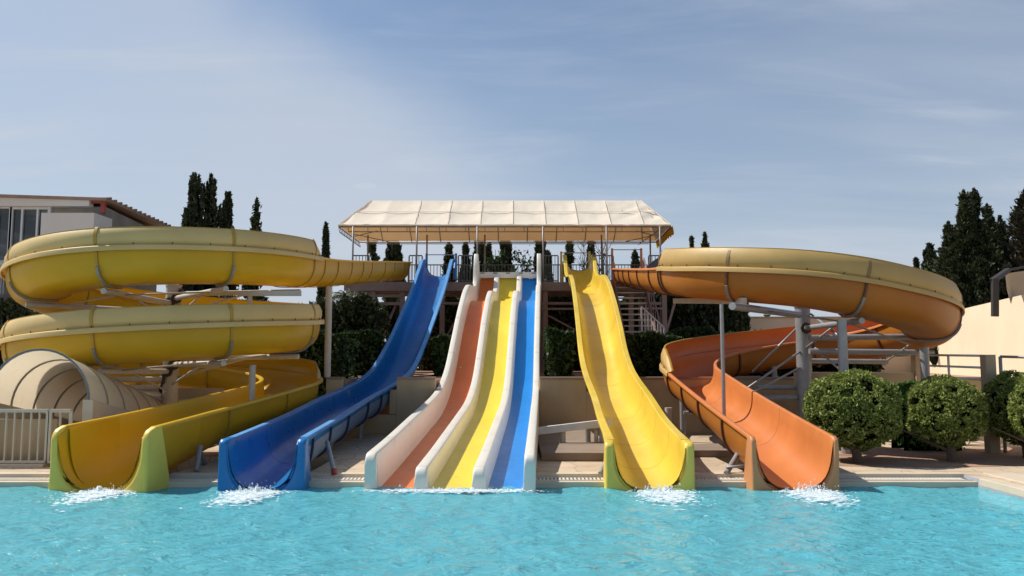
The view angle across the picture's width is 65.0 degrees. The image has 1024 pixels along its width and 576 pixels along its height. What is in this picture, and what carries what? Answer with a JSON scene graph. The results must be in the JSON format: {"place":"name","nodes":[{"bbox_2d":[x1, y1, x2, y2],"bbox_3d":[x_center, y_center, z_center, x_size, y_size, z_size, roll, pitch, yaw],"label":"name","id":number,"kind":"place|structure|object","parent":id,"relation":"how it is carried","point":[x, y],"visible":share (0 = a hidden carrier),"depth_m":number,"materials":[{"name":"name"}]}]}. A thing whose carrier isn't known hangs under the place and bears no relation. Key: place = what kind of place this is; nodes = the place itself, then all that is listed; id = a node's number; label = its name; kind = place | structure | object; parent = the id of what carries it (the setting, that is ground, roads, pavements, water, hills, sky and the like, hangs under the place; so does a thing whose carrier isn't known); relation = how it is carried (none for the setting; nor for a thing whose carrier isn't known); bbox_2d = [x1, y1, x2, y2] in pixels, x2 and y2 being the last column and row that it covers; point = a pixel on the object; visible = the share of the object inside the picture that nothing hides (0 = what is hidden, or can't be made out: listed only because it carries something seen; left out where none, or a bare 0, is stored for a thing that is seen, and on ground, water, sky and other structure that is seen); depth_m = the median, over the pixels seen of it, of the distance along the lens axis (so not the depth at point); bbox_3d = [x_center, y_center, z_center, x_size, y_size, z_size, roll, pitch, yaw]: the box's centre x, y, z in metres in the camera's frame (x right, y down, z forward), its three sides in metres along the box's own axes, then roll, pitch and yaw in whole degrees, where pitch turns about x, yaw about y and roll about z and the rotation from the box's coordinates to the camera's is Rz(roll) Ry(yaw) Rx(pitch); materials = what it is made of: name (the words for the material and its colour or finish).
{"place":"outdoors","nodes":[
{"label":"outdoors","id":0,"kind":"place"},
{"bbox_2d":[0,486,1023,575],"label":"pool water","id":1,"kind":"structure","parent":0,"point":[603,531],"depth_m":8.21,"materials":[{"name":"blue liquid"}]},
{"bbox_2d":[44,485,151,511],"bbox_3d":[-5.396,2.665,10.105,1.303,0.229,1.620,0,-5,0],"label":"splash","id":2,"kind":"object","parent":1,"relation":"on","point":[97,492],"visible":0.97,"depth_m":10.44,"materials":[{"name":"white liquid"}]},
{"bbox_2d":[203,480,295,506],"bbox_3d":[-3.406,2.636,10.167,1.156,0.252,1.388,0,-5,0],"label":"splash","id":3,"kind":"object","parent":1,"relation":"on","point":[241,496],"visible":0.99,"depth_m":10.38,"materials":[{"name":"white liquid"}]},
{"bbox_2d":[353,484,553,493],"bbox_3d":[-0.803,2.716,10.715,3.492,0.193,0.421,0,-5,0],"label":"splash","id":4,"kind":"object","parent":1,"relation":"on","point":[451,490],"visible":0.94,"depth_m":10.73,"materials":[{"name":"white liquid"}]},
{"bbox_2d":[624,483,707,515],"bbox_3d":[1.963,2.637,9.964,1.156,0.217,1.801,0,-5,0],"label":"splash","id":5,"kind":"object","parent":1,"relation":"on","point":[670,494],"visible":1,"depth_m":10.37,"materials":[{"name":"white liquid"}]},
{"bbox_2d":[773,479,868,506],"bbox_3d":[3.933,2.643,10.217,1.205,0.296,1.302,0,-5,0],"label":"splash","id":6,"kind":"object","parent":1,"relation":"on","point":[821,495],"visible":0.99,"depth_m":10.39,"materials":[{"name":"white liquid"}]},
{"bbox_2d":[0,434,1023,485],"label":"pool deck","id":7,"kind":"structure","parent":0,"point":[349,452],"depth_m":12.83,"materials":[{"name":"beige concrete"}]},
{"bbox_2d":[0,409,72,467],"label":"fence","id":8,"kind":"object","parent":7,"relation":"on","point":[25,443],"visible":0.84,"depth_m":12.48,"materials":[{"name":"white metal"}]},
{"bbox_2d":[0,348,162,421],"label":"slide tube","id":9,"kind":"object","parent":7,"relation":"on","point":[41,378],"visible":0.66,"depth_m":13.95,"materials":[{"name":"plastic"}]},
{"bbox_2d":[0,194,170,313],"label":"building","id":10,"kind":"structure","parent":7,"relation":"on","point":[23,217],"depth_m":26.48,"materials":[{"name":"white paint"}]},
{"bbox_2d":[0,207,11,261],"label":"window","id":11,"kind":"structure","parent":10,"relation":"in","point":[5,213],"depth_m":26.52,"materials":[{"name":"grey glass"}]},
{"bbox_2d":[8,207,52,249],"bbox_3d":[-15.892,-1.748,26.500,1.335,1.876,0.120,0,-5,0],"label":"window","id":12,"kind":"structure","parent":10,"relation":"in","point":[25,221],"depth_m":26.54,"materials":[{"name":"white"}]},
{"bbox_2d":[0,388,226,425],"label":"stair parapet","id":13,"kind":"structure","parent":7,"relation":"on","point":[92,409],"depth_m":13.60,"materials":[{"name":"beige paint"}]},
{"bbox_2d":[25,284,301,404],"bbox_3d":[-7.180,1.546,16.930,5.058,3.230,5.130,2,-5,-20],"label":"slide support","id":14,"kind":"object","parent":7,"relation":"on","point":[168,380],"visible":0.63,"depth_m":16.19,"materials":[{"name":"beige paint"}]},
{"bbox_2d":[0,226,411,492],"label":"spiral slide","id":15,"kind":"object","parent":14,"relation":"on","point":[145,450],"visible":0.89,"depth_m":14.34,"materials":[{"name":"yellow plastic"}]},
{"bbox_2d":[178,207,193,290],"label":"cypress tree","id":16,"kind":"object","parent":7,"relation":"on","point":[186,219],"visible":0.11,"depth_m":29.73,"materials":[{"name":"green plant"}]},
{"bbox_2d":[181,172,206,290],"bbox_3d":[-11.976,-0.032,30.129,1.026,8.821,1.086,3,-6,-31],"label":"cypress tree","id":17,"kind":"object","parent":7,"relation":"on","point":[195,204],"visible":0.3,"depth_m":30.30,"materials":[{"name":"green plant"}]},
{"bbox_2d":[200,172,223,289],"bbox_3d":[-11.648,-0.009,30.737,1.174,8.927,1.208,0,-5,0],"label":"cypress tree","id":18,"kind":"object","parent":7,"relation":"on","point":[212,216],"visible":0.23,"depth_m":30.82,"materials":[{"name":"green plant"}]},
{"bbox_2d":[221,191,238,298],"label":"cypress tree","id":19,"kind":"object","parent":7,"relation":"on","point":[227,211],"visible":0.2,"depth_m":31.31,"materials":[{"name":"green plant"}]},
{"bbox_2d":[248,365,255,400],"bbox_3d":[-4.946,2.240,15.261,0.120,1.550,0.117,0,-5,0],"label":"support post","id":20,"kind":"object","parent":7,"relation":"on","point":[252,375],"visible":0.34,"depth_m":15.26,"materials":[{"name":"grey metal"}]},
{"bbox_2d":[241,197,268,300],"bbox_3d":[-9.692,0.435,30.073,1.374,7.880,1.668,0,-5,0],"label":"cypress tree","id":21,"kind":"object","parent":7,"relation":"on","point":[255,220],"visible":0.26,"depth_m":30.22,"materials":[{"name":"green plant"}]},
{"bbox_2d":[316,220,332,300],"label":"cypress tree","id":22,"kind":"object","parent":7,"relation":"on","point":[325,249],"visible":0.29,"depth_m":33.19,"materials":[{"name":"green plant"}]},
{"bbox_2d":[217,253,456,491],"bbox_3d":[-3.028,0.866,19.710,1.659,5.720,17.253,0,-5,2],"label":"open slide","id":23,"kind":"object","parent":7,"relation":"on","point":[283,451],"visible":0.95,"depth_m":15.19,"materials":[{"name":"plastic"}]},
{"bbox_2d":[323,288,384,329],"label":"tree","id":24,"kind":"object","parent":7,"relation":"on","point":[347,295],"visible":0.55,"depth_m":25.49,"materials":[{"name":"green plant"}]},
{"bbox_2d":[369,244,385,335],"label":"cypress tree","id":25,"kind":"object","parent":7,"relation":"on","point":[373,253],"visible":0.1,"depth_m":35.17,"materials":[{"name":"green plant"}]},
{"bbox_2d":[380,244,406,343],"bbox_3d":[-5.372,1.018,36.050,1.206,7.872,1.088,-3,-6,33],"label":"cypress tree","id":26,"kind":"object","parent":7,"relation":"on","point":[392,252],"visible":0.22,"depth_m":35.92,"materials":[{"name":"green plant"}]},
{"bbox_2d":[364,253,540,492],"bbox_3d":[-0.488,0.923,19.680,2.338,5.680,17.320,0,-5,2],"label":"triple slide","id":27,"kind":"object","parent":7,"relation":"on","point":[472,421],"visible":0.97,"depth_m":17.57,"materials":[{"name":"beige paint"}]},
{"bbox_2d":[0,477,972,480],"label":"drain grating","id":28,"kind":"object","parent":7,"relation":"on","point":[552,478],"visible":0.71,"depth_m":11.33,"materials":[{"name":"white plastic"}]},
{"bbox_2d":[0,472,1023,496],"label":"pool coping","id":29,"kind":"object","parent":7,"relation":"on","point":[1005,486],"visible":0.16,"depth_m":11.20,"materials":[{"name":"stone"}]},
{"bbox_2d":[538,429,603,460],"bbox_3d":[1.080,2.961,15.398,1.200,0.140,4.600,0,-5,0],"label":"concrete step","id":30,"kind":"object","parent":7,"relation":"on","point":[574,447],"visible":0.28,"depth_m":13.73,"materials":[{"name":"beige concrete"}]},
{"bbox_2d":[538,418,612,442],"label":"slanted beam","id":31,"kind":"structure","parent":30,"relation":"on","point":[562,429],"depth_m":14.67,"materials":[{"name":"white paint"}]},
{"bbox_2d":[560,251,694,490],"bbox_3d":[2.139,0.808,20.302,1.283,5.940,18.349,0,-5,2],"label":"open slide","id":32,"kind":"object","parent":7,"relation":"on","point":[647,442],"visible":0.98,"depth_m":15.65,"materials":[{"name":"plastic"}]},
{"bbox_2d":[665,407,671,421],"bbox_3d":[2.950,2.630,15.126,0.500,0.750,0.600,0,-5,0],"label":"footing","id":33,"kind":"object","parent":7,"relation":"on","point":[668,412],"visible":0.08,"depth_m":15.09,"materials":[{"name":"brown concrete"}]},
{"bbox_2d":[326,375,1019,433],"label":"retaining wall","id":34,"kind":"structure","parent":7,"relation":"on","point":[564,400],"depth_m":17.95,"materials":[{"name":"beige paint"}]},
{"bbox_2d":[324,286,331,376],"bbox_3d":[-4.147,0.986,18.134,0.150,2.040,0.146,0,-5,0],"label":"support post","id":35,"kind":"object","parent":34,"relation":"on","point":[328,331],"visible":1,"depth_m":18.07,"materials":[{"name":"metal"}]},
{"bbox_2d":[680,401,685,435],"bbox_3d":[3.450,2.644,16.229,0.120,0.918,0.117,0,-5,0],"label":"support post","id":36,"kind":"object","parent":7,"relation":"on","point":[682,422],"visible":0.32,"depth_m":16.18,"materials":[{"name":"metal"}]},
{"bbox_2d":[693,443,733,456],"bbox_3d":[3.350,2.864,14.202,0.950,0.120,1.100,0,-5,0],"label":"footing","id":37,"kind":"object","parent":7,"relation":"on","point":[710,450],"visible":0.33,"depth_m":13.66,"materials":[{"name":"brown concrete"}]},
{"bbox_2d":[720,304,725,444],"bbox_3d":[3.866,1.628,14.713,0.070,2.673,0.068,0,-5,0],"label":"support post","id":38,"kind":"object","parent":7,"relation":"on","point":[722,359],"visible":0.66,"depth_m":14.71,"materials":[{"name":"metal"}]},
{"bbox_2d":[673,298,934,419],"bbox_3d":[5.947,1.587,16.847,5.293,3.135,5.174,0,-5,0],"label":"slide support","id":39,"kind":"object","parent":7,"relation":"on","point":[805,351],"visible":0.73,"depth_m":16.44,"materials":[{"name":"metal"}]},
{"bbox_2d":[611,247,964,490],"bbox_3d":[6.098,0.769,19.870,6.104,5.940,17.480,0,-5,0],"label":"spiral slide","id":40,"kind":"object","parent":39,"relation":"on","point":[770,444],"visible":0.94,"depth_m":14.56,"materials":[{"name":"orange plastic"}]},
{"bbox_2d":[919,347,929,379],"bbox_3d":[8.182,2.121,15.874,0.170,1.896,0.166,0,-5,0],"label":"support post","id":41,"kind":"object","parent":7,"relation":"on","point":[924,364],"visible":0.34,"depth_m":15.87,"materials":[{"name":"metal"}]},
{"bbox_2d":[839,447,1023,467],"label":"soil bed","id":42,"kind":"object","parent":7,"relation":"on","point":[967,457],"visible":0.49,"depth_m":13.45,"materials":[{"name":"brown soil"}]},
{"bbox_2d":[836,319,851,453],"bbox_3d":[5.887,1.738,14.252,0.170,2.372,0.166,0,-5,0],"label":"support post","id":43,"kind":"object","parent":42,"relation":"on","point":[842,343],"visible":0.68,"depth_m":14.25,"materials":[{"name":"metal"}]},
{"bbox_2d":[801,368,903,462],"bbox_3d":[5.568,2.075,13.168,1.549,1.534,1.511,-4,-6,36],"label":"round bush","id":44,"kind":"object","parent":42,"relation":"on","point":[856,411],"visible":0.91,"depth_m":12.74,"materials":[{"name":"green plant"}]},
{"bbox_2d":[794,355,1000,452],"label":"ramp parapet","id":45,"kind":"structure","parent":42,"relation":"on","point":[988,374],"depth_m":16.99,"materials":[{"name":"beige paint"}]},
{"bbox_2d":[889,379,969,451],"bbox_3d":[7.653,2.350,14.794,1.196,1.345,0.796,0,-5,0],"label":"shrub","id":46,"kind":"object","parent":42,"relation":"on","point":[906,441],"visible":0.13,"depth_m":14.61,"materials":[{"name":"green plant"}]},
{"bbox_2d":[902,374,989,461],"bbox_3d":[7.205,2.136,13.365,1.234,1.446,1.234,4,-7,-39],"label":"round bush","id":47,"kind":"object","parent":42,"relation":"on","point":[949,414],"visible":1,"depth_m":13.03,"materials":[{"name":"green plant"}]},
{"bbox_2d":[981,369,1023,457],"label":"round bush","id":48,"kind":"object","parent":42,"relation":"on","point":[1003,384],"visible":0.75,"depth_m":13.73,"materials":[{"name":"green plant"}]},
{"bbox_2d":[993,377,1023,441],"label":"round bush","id":49,"kind":"object","parent":42,"relation":"on","point":[1015,407],"visible":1,"depth_m":12.89,"materials":[{"name":"green plant"}]},
{"bbox_2d":[998,355,1023,452],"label":"handrail","id":50,"kind":"object","parent":42,"relation":"on","point":[1000,371],"visible":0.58,"depth_m":14.31,"materials":[{"name":"metal"}]},
{"bbox_2d":[929,354,980,380],"bbox_3d":[8.499,2.150,15.480,0.048,1.769,1.982,0,-5,-2],"label":"handrail","id":51,"kind":"object","parent":7,"relation":"on","point":[948,366],"visible":0.33,"depth_m":15.32,"materials":[{"name":"grey metal"}]},
{"bbox_2d":[930,295,1023,376],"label":"cream wall","id":52,"kind":"structure","parent":7,"relation":"on","point":[982,331],"depth_m":20.86,"materials":[{"name":"paint"}]},
{"bbox_2d":[990,266,1023,316],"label":"awning","id":53,"kind":"object","parent":52,"relation":"attached to","point":[1015,283],"visible":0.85,"depth_m":18.64,"materials":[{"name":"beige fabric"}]},
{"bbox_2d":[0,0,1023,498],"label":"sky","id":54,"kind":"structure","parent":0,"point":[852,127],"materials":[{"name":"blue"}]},
{"bbox_2d":[344,371,979,414],"bbox_3d":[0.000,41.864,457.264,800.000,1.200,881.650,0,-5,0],"label":"terrace ground","id":55,"kind":"structure","parent":0,"point":[385,410],"depth_m":21.66,"materials":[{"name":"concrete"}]},
{"bbox_2d":[0,291,390,398],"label":"tree belt","id":56,"kind":"object","parent":55,"relation":"on","point":[354,310],"visible":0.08,"depth_m":24.63,"materials":[{"name":"green plant"}]},
{"bbox_2d":[275,328,384,397],"bbox_3d":[-5.039,2.091,22.399,2.885,2.069,2.007,0,-5,0],"label":"hedge","id":57,"kind":"object","parent":55,"relation":"on","point":[371,341],"visible":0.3,"depth_m":21.61,"materials":[{"name":"green plant"}]},
{"bbox_2d":[333,336,360,378],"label":"hedge","id":58,"kind":"object","parent":55,"relation":"on","point":[346,356],"visible":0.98,"depth_m":19.05,"materials":[{"name":"green plant"}]},
{"bbox_2d":[429,334,450,375],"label":"hedge","id":59,"kind":"object","parent":55,"relation":"on","point":[440,345],"visible":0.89,"depth_m":21.75,"materials":[{"name":"green plant"}]},
{"bbox_2d":[441,244,457,281],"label":"cypress tree","id":60,"kind":"object","parent":55,"relation":"on","point":[448,248],"visible":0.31,"depth_m":34.13,"materials":[{"name":"green plant"}]},
{"bbox_2d":[457,244,471,299],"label":"cypress tree","id":61,"kind":"object","parent":55,"relation":"on","point":[465,249],"visible":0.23,"depth_m":36.17,"materials":[{"name":"green plant"}]},
{"bbox_2d":[471,244,483,278],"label":"cypress tree","id":62,"kind":"object","parent":55,"relation":"on","point":[481,252],"visible":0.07,"depth_m":38.06,"materials":[{"name":"green plant"}]},
{"bbox_2d":[483,244,494,278],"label":"cypress tree","id":63,"kind":"object","parent":55,"relation":"on","point":[489,249],"visible":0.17,"depth_m":37.18,"materials":[{"name":"green plant"}]},
{"bbox_2d":[486,249,507,278],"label":"sapling","id":64,"kind":"object","parent":55,"relation":"on","point":[491,260],"visible":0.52,"depth_m":34.15,"materials":[{"name":"green plant"}]},
{"bbox_2d":[494,244,515,278],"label":"cypress tree","id":65,"kind":"object","parent":55,"relation":"on","point":[508,254],"visible":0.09,"depth_m":38.04,"materials":[{"name":"green plant"}]},
{"bbox_2d":[344,255,675,372],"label":"slide tower","id":66,"kind":"structure","parent":55,"relation":"on","point":[400,290],"depth_m":28.37,"materials":[{"name":"brown metal"}]},
{"bbox_2d":[338,200,673,281],"bbox_3d":[-0.160,-1.657,30.562,12.135,3.474,4.212,0,-5,0],"label":"shade canopy","id":67,"kind":"object","parent":66,"relation":"on","point":[543,222],"visible":1,"depth_m":30.14,"materials":[{"name":"beige fabric"}]},
{"bbox_2d":[510,245,533,278],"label":"sapling","id":68,"kind":"object","parent":55,"relation":"on","point":[523,260],"visible":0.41,"depth_m":34.12,"materials":[{"name":"green plant"}]},
{"bbox_2d":[533,244,545,280],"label":"cypress tree","id":69,"kind":"object","parent":55,"relation":"on","point":[537,248],"visible":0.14,"depth_m":38.14,"materials":[{"name":"green plant"}]},
{"bbox_2d":[544,249,552,281],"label":"cypress tree","id":70,"kind":"object","parent":55,"relation":"on","point":[547,267],"visible":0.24,"depth_m":37.13,"materials":[{"name":"green plant"}]},
{"bbox_2d":[542,326,576,376],"bbox_3d":[1.178,1.640,20.330,0.813,1.371,1.796,0,-5,0],"label":"hedge","id":71,"kind":"object","parent":55,"relation":"on","point":[559,352],"visible":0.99,"depth_m":19.57,"materials":[{"name":"green plant"}]},
{"bbox_2d":[562,244,575,281],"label":"cypress tree","id":72,"kind":"object","parent":55,"relation":"on","point":[570,256],"visible":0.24,"depth_m":35.15,"materials":[{"name":"green plant"}]},
{"bbox_2d":[416,293,723,370],"bbox_3d":[2.552,1.656,33.535,13.549,3.864,2.192,0,-5,0],"label":"tree belt","id":73,"kind":"object","parent":55,"relation":"on","point":[567,317],"visible":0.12,"depth_m":32.71,"materials":[{"name":"green plant"}]},
{"bbox_2d":[576,244,592,269],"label":"sapling","id":74,"kind":"object","parent":55,"relation":"on","point":[583,261],"visible":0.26,"depth_m":35.17,"materials":[{"name":"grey plant"}]},
{"bbox_2d":[586,244,597,267],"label":"cypress tree","id":75,"kind":"object","parent":55,"relation":"on","point":[589,248],"visible":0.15,"depth_m":37.22,"materials":[{"name":"green plant"}]},
{"bbox_2d":[592,244,610,281],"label":"sapling","id":76,"kind":"object","parent":55,"relation":"on","point":[600,258],"visible":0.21,"depth_m":34.18,"materials":[{"name":"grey plant"}]},
{"bbox_2d":[630,250,639,267],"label":"cypress tree","id":77,"kind":"object","parent":55,"relation":"on","point":[635,257],"visible":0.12,"depth_m":38.16,"materials":[{"name":"green plant"}]},
{"bbox_2d":[614,258,664,334],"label":"staircase","id":78,"kind":"structure","parent":55,"relation":"on","point":[652,320],"depth_m":26.55,"materials":[{"name":"metal"}]},
{"bbox_2d":[625,330,686,376],"bbox_3d":[3.769,1.745,21.124,1.806,1.295,1.774,0,-5,0],"label":"hedge","id":79,"kind":"object","parent":55,"relation":"on","point":[645,348],"visible":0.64,"depth_m":20.40,"materials":[{"name":"green plant"}]},
{"bbox_2d":[659,295,687,331],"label":"cypress tree","id":80,"kind":"object","parent":55,"relation":"on","point":[674,323],"visible":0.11,"depth_m":30.59,"materials":[{"name":"green plant"}]},
{"bbox_2d":[689,235,694,247],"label":"cypress tree","id":81,"kind":"object","parent":55,"relation":"on","point":[691,240],"visible":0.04,"depth_m":44.32,"materials":[{"name":"green plant"}]},
{"bbox_2d":[675,297,728,331],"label":"tree","id":82,"kind":"object","parent":55,"relation":"on","point":[700,315],"visible":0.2,"depth_m":29.49,"materials":[{"name":"green plant"}]},
{"bbox_2d":[700,231,710,246],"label":"cypress tree","id":83,"kind":"object","parent":55,"relation":"on","point":[705,243],"visible":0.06,"depth_m":44.33,"materials":[{"name":"green plant"}]},
{"bbox_2d":[665,325,761,375],"bbox_3d":[6.308,1.853,23.265,3.589,1.535,1.891,0,-5,0],"label":"hedge","id":84,"kind":"object","parent":55,"relation":"on","point":[685,332],"visible":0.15,"depth_m":22.52,"materials":[{"name":"green plant"}]},
{"bbox_2d":[723,303,750,331],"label":"cypress tree","id":85,"kind":"object","parent":55,"relation":"on","point":[736,320],"visible":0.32,"depth_m":28.74,"materials":[{"name":"green plant"}]},
{"bbox_2d":[771,366,776,376],"bbox_3d":[6.161,1.988,18.898,0.140,0.300,0.136,0,-5,0],"label":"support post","id":86,"kind":"object","parent":55,"relation":"on","point":[773,373],"visible":0.57,"depth_m":18.84,"materials":[{"name":"metal"}]},
{"bbox_2d":[718,317,910,371],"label":"boundary wall","id":87,"kind":"structure","parent":55,"relation":"on","point":[898,364],"depth_m":29.99,"materials":[{"name":"beige paint"}]},
{"bbox_2d":[761,358,885,376],"bbox_3d":[7.799,1.822,20.312,2.989,1.036,1.394,0,-5,0],"label":"hedge","id":88,"kind":"object","parent":55,"relation":"on","point":[863,367],"visible":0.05,"depth_m":19.79,"materials":[{"name":"green plant"}]},
{"bbox_2d":[913,257,920,268],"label":"cypress tree","id":89,"kind":"object","parent":55,"relation":"on","point":[916,263],"visible":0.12,"depth_m":30.15,"materials":[{"name":"green plant"}]},
{"bbox_2d":[920,242,939,271],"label":"cypress tree","id":90,"kind":"object","parent":55,"relation":"on","point":[929,252],"visible":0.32,"depth_m":29.10,"materials":[{"name":"green plant"}]},
{"bbox_2d":[929,220,985,367],"bbox_3d":[14.724,0.291,26.905,3.664,5.204,3.162,0,-5,0],"label":"cypress tree","id":91,"kind":"object","parent":55,"relation":"on","point":[942,259],"visible":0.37,"depth_m":26.86,"materials":[{"name":"green plant"}]},
{"bbox_2d":[937,189,998,307],"bbox_3d":[15.247,-0.245,26.593,3.253,6.215,3.588,0,-5,0],"label":"cypress tree","id":92,"kind":"object","parent":55,"relation":"on","point":[966,233],"visible":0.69,"depth_m":26.48,"materials":[{"name":"green plant"}]},
{"bbox_2d":[969,187,982,248],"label":"cypress tree","id":93,"kind":"object","parent":55,"relation":"on","point":[976,200],"visible":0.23,"depth_m":27.43,"materials":[{"name":"green plant"}]},
{"bbox_2d":[962,203,1019,306],"bbox_3d":[15.661,0.013,26.428,3.482,5.673,3.091,0,-5,0],"label":"cypress tree","id":94,"kind":"object","parent":55,"relation":"on","point":[991,246],"visible":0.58,"depth_m":26.12,"materials":[{"name":"green plant"}]},
{"bbox_2d":[984,189,1023,302],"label":"cypress tree","id":95,"kind":"object","parent":55,"relation":"on","point":[1014,249],"visible":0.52,"depth_m":25.65,"materials":[{"name":"green plant"}]},
{"bbox_2d":[996,215,1012,260],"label":"cypress tree","id":96,"kind":"object","parent":55,"relation":"on","point":[1000,223],"visible":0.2,"depth_m":27.64,"materials":[{"name":"green plant"}]}
]}

